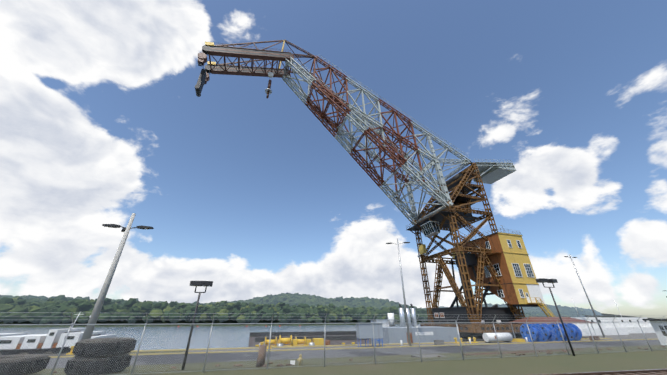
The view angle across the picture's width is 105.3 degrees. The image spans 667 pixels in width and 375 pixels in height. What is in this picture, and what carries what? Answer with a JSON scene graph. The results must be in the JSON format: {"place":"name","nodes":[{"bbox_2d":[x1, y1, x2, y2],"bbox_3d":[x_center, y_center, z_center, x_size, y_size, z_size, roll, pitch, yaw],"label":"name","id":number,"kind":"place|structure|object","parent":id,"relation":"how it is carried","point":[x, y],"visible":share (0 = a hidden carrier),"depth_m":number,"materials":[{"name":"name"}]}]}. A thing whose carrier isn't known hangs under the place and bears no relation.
{"place":"outdoors","nodes":[
{"label":"outdoors","id":0,"kind":"place"},
{"bbox_2d":[0,321,651,349],"bbox_3d":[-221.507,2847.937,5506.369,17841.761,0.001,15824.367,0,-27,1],"label":"lake water","id":1,"kind":"structure","parent":0,"point":[227,341],"depth_m":110.20,"materials":[{"name":"grey liquid"}]},
{"bbox_2d":[0,312,115,354],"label":"boat","id":2,"kind":"object","parent":1,"relation":"on","point":[40,337],"visible":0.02,"depth_m":28.76,"materials":[{"name":"metal"}]},
{"bbox_2d":[248,304,523,346],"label":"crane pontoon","id":3,"kind":"object","parent":1,"relation":"on","point":[320,337],"visible":0.21,"depth_m":41.15,"materials":[{"name":"grey metal"}]},
{"bbox_2d":[421,307,522,338],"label":"crane base","id":4,"kind":"object","parent":3,"relation":"on","point":[487,312],"visible":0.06,"depth_m":55.08,"materials":[{"name":"black metal"}]},
{"bbox_2d":[560,297,654,335],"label":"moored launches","id":5,"kind":"object","parent":1,"relation":"on","point":[631,321],"visible":0.42,"depth_m":63.87,"materials":[{"name":"white paint"}]},
{"bbox_2d":[0,313,666,374],"bbox_3d":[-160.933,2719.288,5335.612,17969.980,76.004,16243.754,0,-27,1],"label":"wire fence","id":6,"kind":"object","parent":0,"point":[581,361],"depth_m":17.75,"materials":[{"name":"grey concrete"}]},
{"bbox_2d":[0,354,49,374],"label":"tyre stack","id":7,"kind":"object","parent":6,"relation":"on","point":[21,367],"depth_m":11.86,"materials":[{"name":"rubber"}]},
{"bbox_2d":[64,337,136,374],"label":"tyre stack","id":8,"kind":"object","parent":6,"relation":"on","point":[94,363],"depth_m":12.12,"materials":[{"name":"rubber"}]},
{"bbox_2d":[74,213,153,356],"bbox_3d":[-13.359,5.704,15.348,2.891,8.600,1.530,0,-27,1],"label":"light pole","id":9,"kind":"object","parent":6,"relation":"on","point":[102,295],"visible":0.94,"depth_m":15.15,"materials":[{"name":"metal"}]},
{"bbox_2d":[181,281,212,369],"bbox_3d":[-7.763,7.498,14.094,1.243,4.360,0.542,5,-28,-10],"label":"flood pole","id":10,"kind":"object","parent":6,"relation":"on","point":[206,284],"visible":0.77,"depth_m":14.71,"materials":[{"name":"grey metal"}]},
{"bbox_2d":[256,345,266,366],"bbox_3d":[-4.047,9.498,14.248,0.483,1.169,0.466,0,-27,1],"label":"old timber post","id":11,"kind":"object","parent":6,"relation":"on","point":[262,354],"depth_m":14.13,"materials":[{"name":"brown wood"}]},
{"bbox_2d":[290,354,302,364],"bbox_3d":[-2.110,9.912,14.541,0.750,0.680,0.280,0,-27,1],"label":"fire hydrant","id":12,"kind":"object","parent":6,"relation":"on","point":[299,359],"depth_m":14.56,"materials":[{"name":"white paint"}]},
{"bbox_2d":[0,293,602,323],"bbox_3d":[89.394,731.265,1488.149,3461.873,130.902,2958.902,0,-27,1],"label":"shore forest","id":13,"kind":"object","parent":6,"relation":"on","point":[290,307],"visible":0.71,"depth_m":233.56,"materials":[{"name":"green plant"}]},
{"bbox_2d":[0,337,655,357],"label":"quay kerbs bollards","id":14,"kind":"object","parent":6,"relation":"on","point":[70,354],"depth_m":31.19,"materials":[{"name":"concrete"}]},
{"bbox_2d":[0,312,666,374],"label":"chain link fence","id":15,"kind":"object","parent":6,"relation":"on","point":[510,337],"visible":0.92,"depth_m":14.10,"materials":[{"name":"grey metal"}]},
{"bbox_2d":[53,336,664,372],"bbox_3d":[13.876,16.693,26.399,69.201,1.006,19.522,10,-29,-19],"label":"yard clutter","id":16,"kind":"object","parent":6,"relation":"on","point":[513,340],"depth_m":22.04,"materials":[{"name":"concrete"}]},
{"bbox_2d":[356,323,382,346],"bbox_3d":[4.763,19.320,33.423,3.500,2.780,1.300,8,-28,-14],"label":"switchgear cabinet","id":17,"kind":"object","parent":6,"relation":"on","point":[364,332],"visible":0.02,"depth_m":33.14,"materials":[{"name":"grey metal"}]},
{"bbox_2d":[386,239,410,345],"bbox_3d":[10.029,14.458,36.669,3.708,14.400,0.397,-4,-28,8],"label":"light pole","id":18,"kind":"object","parent":6,"relation":"on","point":[407,324],"visible":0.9,"depth_m":36.12,"materials":[{"name":"metal"}]},
{"bbox_2d":[482,333,512,342],"bbox_3d":[25.482,23.277,39.476,4.600,1.300,1.180,8,-28,-14],"label":"white tank","id":19,"kind":"object","parent":6,"relation":"on","point":[486,336],"depth_m":39.06,"materials":[{"name":"metal"}]},
{"bbox_2d":[520,323,581,341],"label":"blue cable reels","id":20,"kind":"object","parent":6,"relation":"on","point":[543,331],"depth_m":41.09,"materials":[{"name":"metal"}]},
{"bbox_2d":[511,317,596,337],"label":"frame","id":21,"kind":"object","parent":6,"relation":"on","point":[550,321],"depth_m":47.86,"materials":[{"name":"white paint"}]},
{"bbox_2d":[535,278,574,355],"bbox_3d":[17.036,9.679,19.137,1.727,5.310,0.585,7,-28,-14],"label":"flood pole","id":22,"kind":"object","parent":6,"relation":"on","point":[543,280],"visible":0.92,"depth_m":19.78,"materials":[{"name":"grey metal"}]},
{"bbox_2d":[564,254,604,336],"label":"light pole","id":23,"kind":"object","parent":6,"relation":"on","point":[586,295],"visible":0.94,"depth_m":53.16,"materials":[{"name":"metal"}]},
{"bbox_2d":[527,368,666,374],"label":"railway track","id":24,"kind":"structure","parent":6,"relation":"on","point":[662,371],"depth_m":10.49,"materials":[{"name":"brown metal"}]},
{"bbox_2d":[642,319,666,344],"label":"guard house","id":25,"kind":"structure","parent":6,"relation":"on","point":[653,322],"depth_m":31.66,"materials":[{"name":"white paint"}]},
{"bbox_2d":[0,0,666,318],"label":"sky","id":26,"kind":"structure","parent":0,"point":[103,120],"materials":[{"name":"blue"}]},
{"bbox_2d":[407,162,525,324],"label":"crane tower","id":27,"kind":"structure","parent":0,"point":[455,216],"depth_m":65.42,"materials":[{"name":"brown metal"}]},
{"bbox_2d":[195,40,472,224],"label":"crane jib","id":28,"kind":"object","parent":27,"relation":"attached to","point":[258,54],"visible":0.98,"depth_m":73.85,"materials":[{"name":"grey metal"}]},
{"bbox_2d":[461,159,516,183],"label":"crane platform","id":29,"kind":"structure","parent":27,"relation":"attached to","point":[490,172],"depth_m":78.63,"materials":[{"name":"grey metal"}]},
{"bbox_2d":[461,225,544,306],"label":"crane house","id":30,"kind":"structure","parent":0,"point":[508,257],"depth_m":58.58,"materials":[{"name":"yellow metal"}]},
{"bbox_2d":[535,298,582,338],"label":"crane stairs","id":31,"kind":"structure","parent":30,"relation":"attached to","point":[547,311],"depth_m":54.13,"materials":[{"name":"metal"}]}
]}

